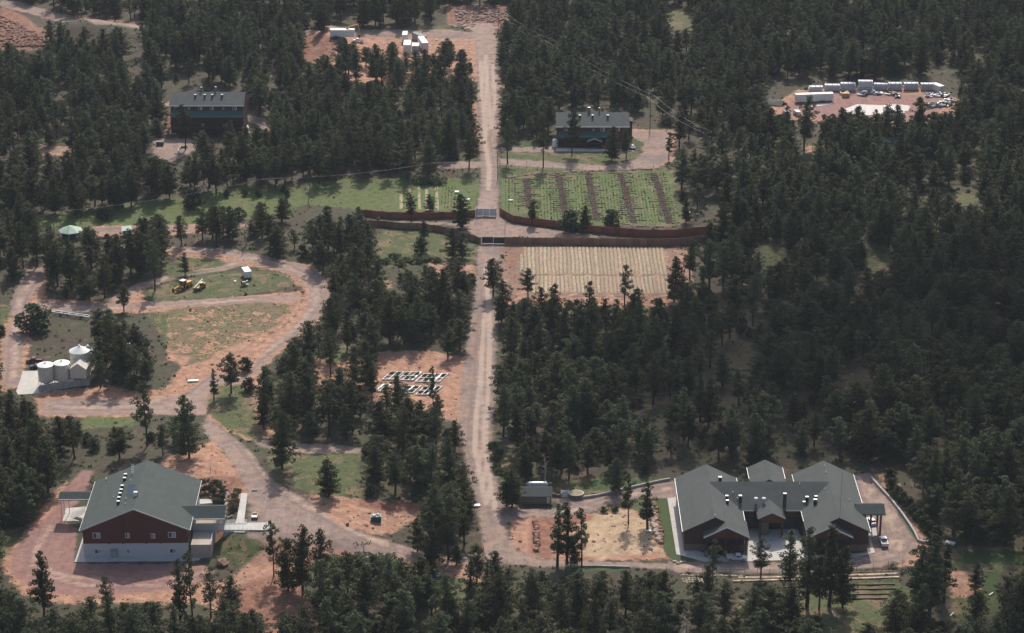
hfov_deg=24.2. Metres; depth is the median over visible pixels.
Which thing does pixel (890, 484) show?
juniper tree
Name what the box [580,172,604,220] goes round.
furrow
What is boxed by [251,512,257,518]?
utility cart
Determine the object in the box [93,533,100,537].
window
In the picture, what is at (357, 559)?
shrub
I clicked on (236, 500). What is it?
shrub
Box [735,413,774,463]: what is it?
pine tree
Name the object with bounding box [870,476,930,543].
retaining wall
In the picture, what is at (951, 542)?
bench table
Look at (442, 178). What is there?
shrub
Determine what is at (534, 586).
pine tree
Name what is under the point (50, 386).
silo wall
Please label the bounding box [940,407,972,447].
pine tree
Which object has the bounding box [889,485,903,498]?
juniper tree
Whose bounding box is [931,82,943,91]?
storage container
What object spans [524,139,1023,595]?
lawn
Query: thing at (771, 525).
door
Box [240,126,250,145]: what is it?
pine tree
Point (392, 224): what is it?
board fence
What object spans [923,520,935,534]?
juniper tree
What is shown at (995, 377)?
pine tree
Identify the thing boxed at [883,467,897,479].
juniper tree
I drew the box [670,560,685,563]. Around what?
rock wall
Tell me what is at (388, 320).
pine tree
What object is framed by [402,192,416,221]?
pine tree
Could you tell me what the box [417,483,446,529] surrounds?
pine tree
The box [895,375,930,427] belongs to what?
pine tree
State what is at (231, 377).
pine tree
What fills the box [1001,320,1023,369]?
pine tree
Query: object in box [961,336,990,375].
pine tree
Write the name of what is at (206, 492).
rock wall
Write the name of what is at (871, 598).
terrace edging
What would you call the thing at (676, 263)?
pine tree
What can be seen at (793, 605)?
pine tree
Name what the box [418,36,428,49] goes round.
cargo trailer
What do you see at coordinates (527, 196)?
furrow
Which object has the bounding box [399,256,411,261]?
shrub
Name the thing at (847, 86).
storage container
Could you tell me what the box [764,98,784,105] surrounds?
collapsed roof
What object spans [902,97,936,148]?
pine tree
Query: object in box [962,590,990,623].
pine tree
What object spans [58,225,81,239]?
round pavilion
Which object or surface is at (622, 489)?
retaining wall
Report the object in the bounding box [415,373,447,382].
planter frame
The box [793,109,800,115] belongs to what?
parked van
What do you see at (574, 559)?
pine tree
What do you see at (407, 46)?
storage container
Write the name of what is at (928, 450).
pine tree
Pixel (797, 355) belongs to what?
pine tree
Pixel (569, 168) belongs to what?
wire fence
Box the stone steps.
[561,490,568,497]
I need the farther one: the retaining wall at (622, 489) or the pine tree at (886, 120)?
the pine tree at (886, 120)
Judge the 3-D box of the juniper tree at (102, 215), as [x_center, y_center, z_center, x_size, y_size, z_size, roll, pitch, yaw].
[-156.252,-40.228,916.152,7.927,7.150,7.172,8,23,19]
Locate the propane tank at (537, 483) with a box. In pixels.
[527,481,547,485]
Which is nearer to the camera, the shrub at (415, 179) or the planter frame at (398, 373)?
the planter frame at (398, 373)
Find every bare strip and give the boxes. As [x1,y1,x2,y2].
[399,186,402,208]
[418,185,420,209]
[425,186,428,209]
[435,187,438,209]
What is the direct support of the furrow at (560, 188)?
on the garden field at (441, 191)
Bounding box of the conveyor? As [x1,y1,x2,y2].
[52,310,90,318]
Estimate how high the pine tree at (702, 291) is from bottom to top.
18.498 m
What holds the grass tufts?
on the ground at (374, 192)
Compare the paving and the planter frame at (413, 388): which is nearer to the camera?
the planter frame at (413, 388)
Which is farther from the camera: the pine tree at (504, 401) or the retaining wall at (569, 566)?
the pine tree at (504, 401)
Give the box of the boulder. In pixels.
[215,558,228,566]
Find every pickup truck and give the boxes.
[26,356,42,362]
[352,38,363,42]
[726,553,746,561]
[879,536,888,546]
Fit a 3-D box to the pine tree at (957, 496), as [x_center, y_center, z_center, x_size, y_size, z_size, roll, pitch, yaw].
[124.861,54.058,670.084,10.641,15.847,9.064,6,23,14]
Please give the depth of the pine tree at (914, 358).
755.21 m
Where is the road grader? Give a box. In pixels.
[172,279,192,292]
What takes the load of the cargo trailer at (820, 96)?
on the road
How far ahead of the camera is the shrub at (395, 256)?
877.08 m
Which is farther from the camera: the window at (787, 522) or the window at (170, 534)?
the window at (787, 522)
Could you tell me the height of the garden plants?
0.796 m
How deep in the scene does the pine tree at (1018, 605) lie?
611.66 m
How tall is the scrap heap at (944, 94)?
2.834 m
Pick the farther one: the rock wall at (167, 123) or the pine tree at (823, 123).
the rock wall at (167, 123)
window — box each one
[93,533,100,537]
[94,549,100,553]
[168,532,175,537]
[170,548,176,552]
[729,539,741,542]
[750,518,755,525]
[785,518,789,525]
[793,518,798,525]
[836,539,844,542]
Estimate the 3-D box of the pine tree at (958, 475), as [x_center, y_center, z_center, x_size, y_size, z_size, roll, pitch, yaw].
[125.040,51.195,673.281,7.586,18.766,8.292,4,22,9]
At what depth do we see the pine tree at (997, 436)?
696.10 m
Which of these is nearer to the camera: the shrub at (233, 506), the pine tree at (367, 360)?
the shrub at (233, 506)
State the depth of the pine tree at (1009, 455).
690.17 m
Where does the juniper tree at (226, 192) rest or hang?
on the ground at (374, 192)
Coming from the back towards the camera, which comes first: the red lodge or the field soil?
the field soil
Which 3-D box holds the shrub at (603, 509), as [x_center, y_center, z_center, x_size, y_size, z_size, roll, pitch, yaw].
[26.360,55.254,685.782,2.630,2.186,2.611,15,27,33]
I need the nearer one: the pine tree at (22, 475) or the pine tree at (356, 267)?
the pine tree at (22, 475)
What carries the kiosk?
on the ground at (374, 192)
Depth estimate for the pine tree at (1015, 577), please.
621.57 m
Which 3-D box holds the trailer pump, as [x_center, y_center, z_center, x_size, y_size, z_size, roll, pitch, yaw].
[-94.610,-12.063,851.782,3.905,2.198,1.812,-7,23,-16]
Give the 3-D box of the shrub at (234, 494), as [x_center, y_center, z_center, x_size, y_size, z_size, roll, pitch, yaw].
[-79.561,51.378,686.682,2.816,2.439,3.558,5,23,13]
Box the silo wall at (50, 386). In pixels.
[39,366,94,391]
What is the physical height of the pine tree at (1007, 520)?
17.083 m
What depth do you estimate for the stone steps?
695.38 m
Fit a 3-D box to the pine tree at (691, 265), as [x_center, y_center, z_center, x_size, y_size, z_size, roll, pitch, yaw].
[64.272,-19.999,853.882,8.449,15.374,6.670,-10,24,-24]
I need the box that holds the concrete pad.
[16,369,91,394]
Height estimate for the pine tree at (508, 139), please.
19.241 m
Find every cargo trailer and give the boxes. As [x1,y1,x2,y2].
[241,266,251,278]
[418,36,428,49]
[795,92,833,101]
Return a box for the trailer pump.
[241,280,248,286]
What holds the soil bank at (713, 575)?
on the ground at (374, 192)
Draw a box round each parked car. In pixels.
[29,363,37,368]
[867,517,876,525]
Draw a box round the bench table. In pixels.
[945,540,955,546]
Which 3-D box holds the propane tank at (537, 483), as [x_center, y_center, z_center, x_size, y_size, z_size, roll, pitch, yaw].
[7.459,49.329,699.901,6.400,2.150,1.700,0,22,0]
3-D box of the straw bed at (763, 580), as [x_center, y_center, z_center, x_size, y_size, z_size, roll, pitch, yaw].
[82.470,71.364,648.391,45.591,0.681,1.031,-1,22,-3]
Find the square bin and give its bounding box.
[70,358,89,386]
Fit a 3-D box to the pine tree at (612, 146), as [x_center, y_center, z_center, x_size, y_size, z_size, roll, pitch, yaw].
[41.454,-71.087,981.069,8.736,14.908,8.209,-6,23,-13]
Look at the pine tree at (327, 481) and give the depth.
684.83 m
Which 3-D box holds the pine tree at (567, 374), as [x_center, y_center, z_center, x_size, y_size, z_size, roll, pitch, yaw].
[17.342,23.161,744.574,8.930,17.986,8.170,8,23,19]
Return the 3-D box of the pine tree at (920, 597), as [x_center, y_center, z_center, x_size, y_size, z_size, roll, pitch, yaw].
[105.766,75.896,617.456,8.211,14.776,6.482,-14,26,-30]
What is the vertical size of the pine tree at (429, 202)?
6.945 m
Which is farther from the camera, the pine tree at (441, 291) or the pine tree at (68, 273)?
the pine tree at (68, 273)
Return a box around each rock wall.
[161,115,170,137]
[199,490,213,500]
[200,483,220,495]
[201,475,228,491]
[224,491,233,519]
[532,520,540,551]
[650,506,663,541]
[653,504,664,543]
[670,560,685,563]
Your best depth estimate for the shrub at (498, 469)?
709.08 m
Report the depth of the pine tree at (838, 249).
848.17 m
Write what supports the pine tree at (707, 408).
on the ground at (374, 192)
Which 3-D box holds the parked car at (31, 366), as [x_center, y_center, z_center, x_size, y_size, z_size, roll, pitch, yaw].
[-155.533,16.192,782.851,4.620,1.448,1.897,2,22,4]
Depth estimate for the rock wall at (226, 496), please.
689.51 m
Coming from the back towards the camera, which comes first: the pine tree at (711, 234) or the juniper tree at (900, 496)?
the pine tree at (711, 234)
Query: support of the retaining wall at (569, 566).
on the ground at (374, 192)
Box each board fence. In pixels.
[354,219,480,243]
[360,210,475,218]
[499,208,712,236]
[505,235,738,245]
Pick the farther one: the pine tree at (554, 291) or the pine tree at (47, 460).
the pine tree at (554, 291)
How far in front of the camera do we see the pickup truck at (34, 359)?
786.39 m
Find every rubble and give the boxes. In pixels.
[0,15,46,46]
[454,3,507,22]
[456,21,475,26]
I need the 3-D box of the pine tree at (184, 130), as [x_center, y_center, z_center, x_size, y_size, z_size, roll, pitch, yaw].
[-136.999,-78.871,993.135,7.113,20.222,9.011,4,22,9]
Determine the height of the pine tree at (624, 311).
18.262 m
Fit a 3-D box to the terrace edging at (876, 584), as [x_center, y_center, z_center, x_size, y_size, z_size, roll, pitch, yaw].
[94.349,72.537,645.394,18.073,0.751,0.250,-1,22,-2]
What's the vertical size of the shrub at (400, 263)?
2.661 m
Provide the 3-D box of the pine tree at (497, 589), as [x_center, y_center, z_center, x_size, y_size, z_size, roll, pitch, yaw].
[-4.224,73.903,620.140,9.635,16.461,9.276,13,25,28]
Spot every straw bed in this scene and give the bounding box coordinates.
[732,576,899,581]
[738,572,897,577]
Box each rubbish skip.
[156,140,163,145]
[371,514,381,521]
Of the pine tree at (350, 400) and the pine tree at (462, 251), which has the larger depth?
the pine tree at (462, 251)
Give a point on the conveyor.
(72, 314)
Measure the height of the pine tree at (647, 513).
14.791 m
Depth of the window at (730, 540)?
662.44 m
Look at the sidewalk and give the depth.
680.66 m
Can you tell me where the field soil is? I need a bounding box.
[522,248,664,291]
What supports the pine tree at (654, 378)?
on the ground at (374, 192)
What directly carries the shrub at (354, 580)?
on the ground at (374, 192)
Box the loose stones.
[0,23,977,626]
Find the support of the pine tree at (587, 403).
on the ground at (374, 192)
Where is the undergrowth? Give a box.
[0,18,1023,632]
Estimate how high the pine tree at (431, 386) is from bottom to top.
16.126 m
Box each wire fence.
[500,162,668,169]
[666,559,902,573]
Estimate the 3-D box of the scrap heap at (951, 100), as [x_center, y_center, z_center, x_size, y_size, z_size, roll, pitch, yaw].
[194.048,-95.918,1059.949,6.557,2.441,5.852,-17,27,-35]
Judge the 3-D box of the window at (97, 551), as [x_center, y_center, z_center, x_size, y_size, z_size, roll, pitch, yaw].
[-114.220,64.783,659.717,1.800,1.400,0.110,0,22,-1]
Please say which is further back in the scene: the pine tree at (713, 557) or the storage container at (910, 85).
the storage container at (910, 85)
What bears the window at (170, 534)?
in the red lodge
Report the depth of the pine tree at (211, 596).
624.71 m
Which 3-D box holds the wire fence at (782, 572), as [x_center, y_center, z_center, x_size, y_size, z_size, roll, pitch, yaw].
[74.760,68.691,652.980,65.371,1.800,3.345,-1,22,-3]
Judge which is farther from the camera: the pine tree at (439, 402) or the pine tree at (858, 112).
the pine tree at (858, 112)
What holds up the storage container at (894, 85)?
on the ground at (374, 192)
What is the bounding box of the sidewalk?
[200,493,246,532]
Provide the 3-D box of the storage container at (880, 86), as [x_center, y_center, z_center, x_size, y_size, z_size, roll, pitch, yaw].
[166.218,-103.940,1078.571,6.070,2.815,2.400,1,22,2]
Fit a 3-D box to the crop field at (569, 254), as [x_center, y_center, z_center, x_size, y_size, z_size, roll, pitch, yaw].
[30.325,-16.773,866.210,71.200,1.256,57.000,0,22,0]
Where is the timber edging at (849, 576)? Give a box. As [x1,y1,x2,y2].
[734,575,898,579]
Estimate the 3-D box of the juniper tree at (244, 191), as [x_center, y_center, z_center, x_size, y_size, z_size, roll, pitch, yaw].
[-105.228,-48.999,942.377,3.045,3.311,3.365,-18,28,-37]
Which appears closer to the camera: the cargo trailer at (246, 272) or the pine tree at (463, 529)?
the pine tree at (463, 529)
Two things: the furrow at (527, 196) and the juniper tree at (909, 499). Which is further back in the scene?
the furrow at (527, 196)
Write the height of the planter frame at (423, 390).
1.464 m
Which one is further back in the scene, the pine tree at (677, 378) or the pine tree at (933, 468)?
the pine tree at (677, 378)
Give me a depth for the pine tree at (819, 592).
629.08 m
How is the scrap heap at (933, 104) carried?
on the road
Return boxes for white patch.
[802,103,909,115]
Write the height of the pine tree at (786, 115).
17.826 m
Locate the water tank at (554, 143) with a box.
[552,138,557,147]
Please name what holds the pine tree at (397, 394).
on the ground at (374, 192)
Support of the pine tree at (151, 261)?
on the ground at (374, 192)
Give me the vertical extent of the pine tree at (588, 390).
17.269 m
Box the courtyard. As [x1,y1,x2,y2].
[667,497,877,561]
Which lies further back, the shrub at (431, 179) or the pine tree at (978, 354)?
the shrub at (431, 179)
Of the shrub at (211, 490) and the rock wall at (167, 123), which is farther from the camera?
the rock wall at (167, 123)
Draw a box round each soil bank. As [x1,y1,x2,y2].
[506,168,659,178]
[620,223,684,227]
[680,574,743,575]
[744,570,894,574]
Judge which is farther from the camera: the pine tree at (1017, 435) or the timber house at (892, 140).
the timber house at (892, 140)
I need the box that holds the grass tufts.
[0,20,1022,632]
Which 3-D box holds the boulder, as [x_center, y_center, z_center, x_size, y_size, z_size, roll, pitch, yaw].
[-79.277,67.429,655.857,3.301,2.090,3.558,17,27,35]
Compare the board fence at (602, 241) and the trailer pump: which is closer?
the trailer pump
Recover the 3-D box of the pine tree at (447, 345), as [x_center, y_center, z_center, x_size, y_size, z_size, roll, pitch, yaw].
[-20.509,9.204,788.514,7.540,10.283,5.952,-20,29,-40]
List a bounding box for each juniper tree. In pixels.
[93,202,113,219]
[161,159,180,184]
[181,186,206,209]
[224,189,229,196]
[241,188,248,195]
[255,189,262,196]
[279,185,285,192]
[283,189,289,196]
[412,236,427,252]
[601,209,621,226]
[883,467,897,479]
[884,477,898,490]
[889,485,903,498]
[896,490,907,504]
[901,496,916,510]
[907,502,920,515]
[911,508,926,523]
[918,514,929,528]
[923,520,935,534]
[926,533,941,546]
[929,525,943,536]
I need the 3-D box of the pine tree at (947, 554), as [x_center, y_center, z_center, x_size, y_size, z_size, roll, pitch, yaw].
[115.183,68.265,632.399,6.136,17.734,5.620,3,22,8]
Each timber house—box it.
[169,86,247,135]
[555,107,629,148]
[876,137,914,163]
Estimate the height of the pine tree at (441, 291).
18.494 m
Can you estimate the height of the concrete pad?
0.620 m
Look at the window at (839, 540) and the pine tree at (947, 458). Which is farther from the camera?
the pine tree at (947, 458)
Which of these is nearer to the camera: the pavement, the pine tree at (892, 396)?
the pavement
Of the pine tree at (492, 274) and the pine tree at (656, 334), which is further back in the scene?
the pine tree at (492, 274)
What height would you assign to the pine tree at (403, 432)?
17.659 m
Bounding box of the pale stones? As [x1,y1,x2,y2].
[10,25,980,625]
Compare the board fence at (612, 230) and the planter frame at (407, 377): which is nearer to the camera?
the planter frame at (407, 377)
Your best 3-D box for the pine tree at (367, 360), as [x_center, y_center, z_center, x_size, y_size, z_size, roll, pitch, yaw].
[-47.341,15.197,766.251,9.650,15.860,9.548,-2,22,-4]
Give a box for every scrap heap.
[857,91,869,95]
[870,90,882,94]
[885,91,899,94]
[924,92,934,97]
[926,102,941,107]
[934,91,949,96]
[937,100,952,106]
[944,97,956,102]
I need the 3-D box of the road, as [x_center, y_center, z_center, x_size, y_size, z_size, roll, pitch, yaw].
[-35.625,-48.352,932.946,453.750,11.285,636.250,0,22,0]
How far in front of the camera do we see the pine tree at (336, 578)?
618.66 m
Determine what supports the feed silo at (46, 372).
on the concrete pad
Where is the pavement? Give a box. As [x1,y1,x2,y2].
[63,507,199,561]
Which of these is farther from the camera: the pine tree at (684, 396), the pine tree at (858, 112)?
the pine tree at (858, 112)
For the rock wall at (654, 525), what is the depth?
675.00 m
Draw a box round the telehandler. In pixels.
[193,279,205,290]
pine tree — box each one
[0,465,7,502]
[0,479,8,521]
[0,520,12,557]
[4,462,42,513]
[7,399,40,449]
[11,221,31,267]
[15,419,54,468]
[15,445,44,487]
[26,435,66,491]
[42,229,61,278]
[54,239,80,288]
[96,576,115,605]
[98,308,117,356]
[105,324,134,371]
[107,333,132,384]
[114,284,130,310]
[115,228,144,277]
[143,239,162,290]
[167,558,187,622]
[172,550,201,615]
[173,104,190,149]
[175,252,191,274]
[199,565,221,617]
[209,368,218,400]
[215,352,242,392]
[224,120,238,143]
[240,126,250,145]
[252,364,277,405]
[252,393,270,429]
[273,537,297,590]
[275,374,303,423]
[280,343,304,381]
[280,523,315,594]
[291,373,325,426]
[295,320,323,356]
[302,558,340,600]
[307,378,342,434]
[312,459,341,495]
[312,567,356,624]
[318,367,357,421]
[338,380,366,431]
[340,245,368,285]
[342,272,372,320]
[347,564,381,608]
[349,340,378,387]
[373,558,402,600]
[374,578,414,627]
[376,293,406,343]
[383,586,417,632]
[384,374,409,414]
[392,406,416,458]
[401,275,417,303]
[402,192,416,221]
[402,555,439,600]
[407,295,428,343]
[407,518,428,550]
[412,511,444,565]
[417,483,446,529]
[418,219,431,238]
[423,194,437,210]
[423,366,438,406]
[428,573,464,620]
[430,483,467,521]
[432,268,453,317]
[434,394,444,413]
[434,436,456,483]
[438,329,459,357]
[439,228,460,257]
[447,545,463,564]
[450,194,473,227]
[454,231,473,257]
[454,494,470,545]
[458,130,479,169]
[458,560,481,604]
[464,543,486,583]
[479,562,495,600]
[480,258,502,296]
[480,551,505,586]
[482,572,517,618]
[487,384,520,436]
[493,280,513,323]
[494,471,514,505]
[498,469,528,507]
[500,317,521,358]
[501,119,517,163]
[505,404,529,451]
[515,571,555,618]
[517,268,536,297]
[527,199,540,224]
[531,286,549,326]
[533,115,550,167]
[537,399,571,446]
[538,351,577,396]
[541,583,576,632]
[543,293,570,344]
[544,283,564,319]
[550,309,575,356]
[550,503,569,566]
[551,365,580,402]
[556,430,576,478]
[557,385,582,422]
[560,502,576,563]
[564,539,582,565]
[567,376,577,407]
[567,377,597,429]
[568,507,589,566]
[575,373,599,425]
[576,205,592,229]
[578,319,601,369]
[579,281,598,318]
[579,355,609,407]
[599,367,627,410]
[601,126,622,160]
[604,395,636,439]
[605,458,623,491]
[611,306,636,350]
[614,316,642,364]
[615,474,637,523]
[619,264,634,307]
[620,129,632,158]
[629,287,646,316]
[638,355,665,404]
[639,482,658,529]
[641,314,665,354]
[649,570,676,622]
[665,133,676,160]
[665,256,686,301]
[671,355,686,393]
[672,387,692,439]
[680,239,700,279]
[691,373,705,421]
[693,378,727,428]
[695,239,728,288]
[695,268,709,307]
[698,564,716,595]
[700,222,720,259]
[708,539,722,572]
[711,201,731,241]
[715,408,746,454]
[726,190,751,229]
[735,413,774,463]
[737,276,764,325]
[747,585,789,632]
[749,390,782,433]
[750,537,771,577]
[761,261,794,305]
[761,301,798,345]
[773,586,806,632]
[777,529,801,588]
[779,106,793,135]
[780,207,803,251]
[780,340,812,390]
[794,95,819,149]
[807,193,830,236]
[808,556,832,608]
[818,114,830,141]
[826,236,853,281]
[830,107,853,146]
[831,194,856,228]
[839,196,872,241]
[840,381,869,425]
[842,386,876,435]
[847,407,883,459]
[851,105,867,132]
[860,331,892,375]
[867,363,899,416]
[869,109,881,130]
[871,309,901,350]
[873,378,901,417]
[877,103,895,136]
[881,200,903,248]
[887,104,905,137]
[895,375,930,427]
[897,309,927,353]
[897,343,928,375]
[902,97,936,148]
[906,445,942,492]
[906,583,936,623]
[909,323,927,362]
[913,446,946,502]
[914,562,956,620]
[934,446,960,491]
[938,483,972,534]
[939,543,958,603]
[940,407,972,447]
[943,468,970,526]
[946,492,982,545]
[947,435,978,482]
[949,421,972,464]
[960,363,993,402]
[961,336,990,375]
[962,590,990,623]
[964,382,989,436]
[966,335,991,375]
[967,431,997,481]
[967,562,987,592]
[980,431,1006,486]
[984,343,1014,370]
[984,368,1014,415]
[992,439,1023,486]
[994,487,1023,542]
[997,578,1023,623]
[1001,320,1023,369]
[1002,416,1023,468]
[1009,562,1023,598]
[1012,441,1023,471]
[1013,467,1023,512]
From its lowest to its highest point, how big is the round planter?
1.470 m
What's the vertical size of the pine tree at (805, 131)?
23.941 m
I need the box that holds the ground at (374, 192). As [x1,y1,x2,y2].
[0,0,1023,632]
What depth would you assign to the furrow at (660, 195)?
938.11 m
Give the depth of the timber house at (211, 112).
1014.96 m
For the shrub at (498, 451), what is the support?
on the ground at (374, 192)
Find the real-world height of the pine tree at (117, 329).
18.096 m
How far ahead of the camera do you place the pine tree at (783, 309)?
791.24 m
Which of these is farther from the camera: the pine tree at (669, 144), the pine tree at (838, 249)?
the pine tree at (669, 144)
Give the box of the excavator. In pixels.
[342,24,360,38]
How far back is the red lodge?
662.53 m
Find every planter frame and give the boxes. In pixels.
[376,384,391,391]
[382,371,404,380]
[393,385,420,393]
[399,371,421,380]
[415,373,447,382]
[415,386,441,395]
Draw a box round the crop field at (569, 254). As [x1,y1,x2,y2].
[499,244,695,298]
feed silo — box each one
[37,361,54,384]
[53,359,70,381]
[69,345,90,377]
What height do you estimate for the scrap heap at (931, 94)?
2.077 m
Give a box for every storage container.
[330,28,354,36]
[402,31,407,42]
[403,40,410,53]
[412,31,425,40]
[842,92,849,96]
[883,105,904,116]
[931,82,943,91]
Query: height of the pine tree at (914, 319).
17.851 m
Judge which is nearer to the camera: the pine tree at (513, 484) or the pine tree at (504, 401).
the pine tree at (513, 484)
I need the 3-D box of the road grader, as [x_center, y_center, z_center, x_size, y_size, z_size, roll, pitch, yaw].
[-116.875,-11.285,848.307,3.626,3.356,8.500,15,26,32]
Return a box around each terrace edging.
[832,588,895,589]
[832,593,890,594]
[834,597,887,599]
[837,583,894,585]
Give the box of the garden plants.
[405,172,675,223]
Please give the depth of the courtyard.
668.30 m
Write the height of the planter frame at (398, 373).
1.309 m
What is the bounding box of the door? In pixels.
[769,523,777,528]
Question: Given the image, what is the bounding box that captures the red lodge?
[58,460,269,557]
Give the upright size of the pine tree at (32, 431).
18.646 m
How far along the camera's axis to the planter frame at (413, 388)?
766.11 m
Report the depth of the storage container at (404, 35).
1152.14 m
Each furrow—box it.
[514,178,540,207]
[547,174,577,214]
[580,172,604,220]
[609,172,644,222]
[645,172,678,223]
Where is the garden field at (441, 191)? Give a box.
[394,172,678,223]
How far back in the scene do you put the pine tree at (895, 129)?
988.35 m
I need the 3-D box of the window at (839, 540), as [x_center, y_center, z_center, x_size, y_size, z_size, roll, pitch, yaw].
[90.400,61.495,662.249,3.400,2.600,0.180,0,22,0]
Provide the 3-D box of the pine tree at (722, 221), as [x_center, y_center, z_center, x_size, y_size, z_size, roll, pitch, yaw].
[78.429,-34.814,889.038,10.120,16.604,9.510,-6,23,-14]
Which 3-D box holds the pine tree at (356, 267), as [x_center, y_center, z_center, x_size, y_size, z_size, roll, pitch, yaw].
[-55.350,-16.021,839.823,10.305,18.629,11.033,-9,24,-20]
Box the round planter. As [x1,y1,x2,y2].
[568,490,583,498]
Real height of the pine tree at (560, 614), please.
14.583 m
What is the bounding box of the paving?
[169,124,632,151]
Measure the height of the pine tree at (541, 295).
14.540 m
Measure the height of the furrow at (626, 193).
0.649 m
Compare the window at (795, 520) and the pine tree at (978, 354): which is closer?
the window at (795, 520)
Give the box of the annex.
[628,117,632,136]
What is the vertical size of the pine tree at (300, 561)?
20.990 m
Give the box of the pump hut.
[520,486,551,503]
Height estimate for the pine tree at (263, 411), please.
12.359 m
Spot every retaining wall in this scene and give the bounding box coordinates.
[565,565,629,567]
[582,478,669,498]
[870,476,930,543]
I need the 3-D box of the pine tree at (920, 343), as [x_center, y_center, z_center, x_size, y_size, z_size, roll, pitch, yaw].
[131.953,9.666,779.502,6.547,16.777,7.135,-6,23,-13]
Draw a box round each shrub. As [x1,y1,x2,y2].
[208,487,217,492]
[217,498,225,503]
[226,497,239,503]
[227,500,238,511]
[229,491,238,498]
[233,488,242,492]
[329,558,355,570]
[342,568,361,582]
[345,551,370,565]
[375,552,401,568]
[381,257,392,263]
[384,559,415,571]
[387,252,401,259]
[393,260,407,265]
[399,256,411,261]
[408,175,428,183]
[410,257,423,263]
[419,175,440,184]
[420,254,431,261]
[428,175,447,184]
[430,255,442,262]
[486,441,498,448]
[487,453,500,460]
[490,462,500,469]
[492,448,503,455]
[493,467,508,474]
[599,506,608,511]
[611,506,618,511]
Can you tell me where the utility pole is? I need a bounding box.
[646,96,654,128]
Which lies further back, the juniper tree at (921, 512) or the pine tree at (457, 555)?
the juniper tree at (921, 512)
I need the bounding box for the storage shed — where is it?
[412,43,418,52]
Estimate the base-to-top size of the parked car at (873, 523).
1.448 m
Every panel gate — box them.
[476,208,495,216]
[481,236,504,243]
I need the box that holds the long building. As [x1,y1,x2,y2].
[675,460,885,556]
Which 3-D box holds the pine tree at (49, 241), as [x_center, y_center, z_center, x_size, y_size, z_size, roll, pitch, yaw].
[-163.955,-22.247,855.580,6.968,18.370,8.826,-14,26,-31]
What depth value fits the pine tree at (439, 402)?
742.71 m
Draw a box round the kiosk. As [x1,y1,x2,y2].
[121,225,131,233]
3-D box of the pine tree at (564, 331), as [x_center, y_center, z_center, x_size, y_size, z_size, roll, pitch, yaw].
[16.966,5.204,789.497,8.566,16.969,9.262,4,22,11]
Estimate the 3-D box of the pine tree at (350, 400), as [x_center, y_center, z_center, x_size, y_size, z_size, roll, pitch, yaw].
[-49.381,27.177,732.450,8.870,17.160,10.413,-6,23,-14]
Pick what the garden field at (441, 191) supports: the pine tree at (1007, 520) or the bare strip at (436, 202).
the bare strip at (436, 202)
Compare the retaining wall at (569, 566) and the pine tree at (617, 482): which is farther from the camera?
the pine tree at (617, 482)
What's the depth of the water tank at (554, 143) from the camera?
998.72 m
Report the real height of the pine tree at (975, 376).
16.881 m
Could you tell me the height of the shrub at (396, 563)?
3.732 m
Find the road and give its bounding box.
[0,0,944,596]
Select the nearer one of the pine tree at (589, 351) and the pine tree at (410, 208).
the pine tree at (589, 351)
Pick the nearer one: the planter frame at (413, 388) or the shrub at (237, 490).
the shrub at (237, 490)
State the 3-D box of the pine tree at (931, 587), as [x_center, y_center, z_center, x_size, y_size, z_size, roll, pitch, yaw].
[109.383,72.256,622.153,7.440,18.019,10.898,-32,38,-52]

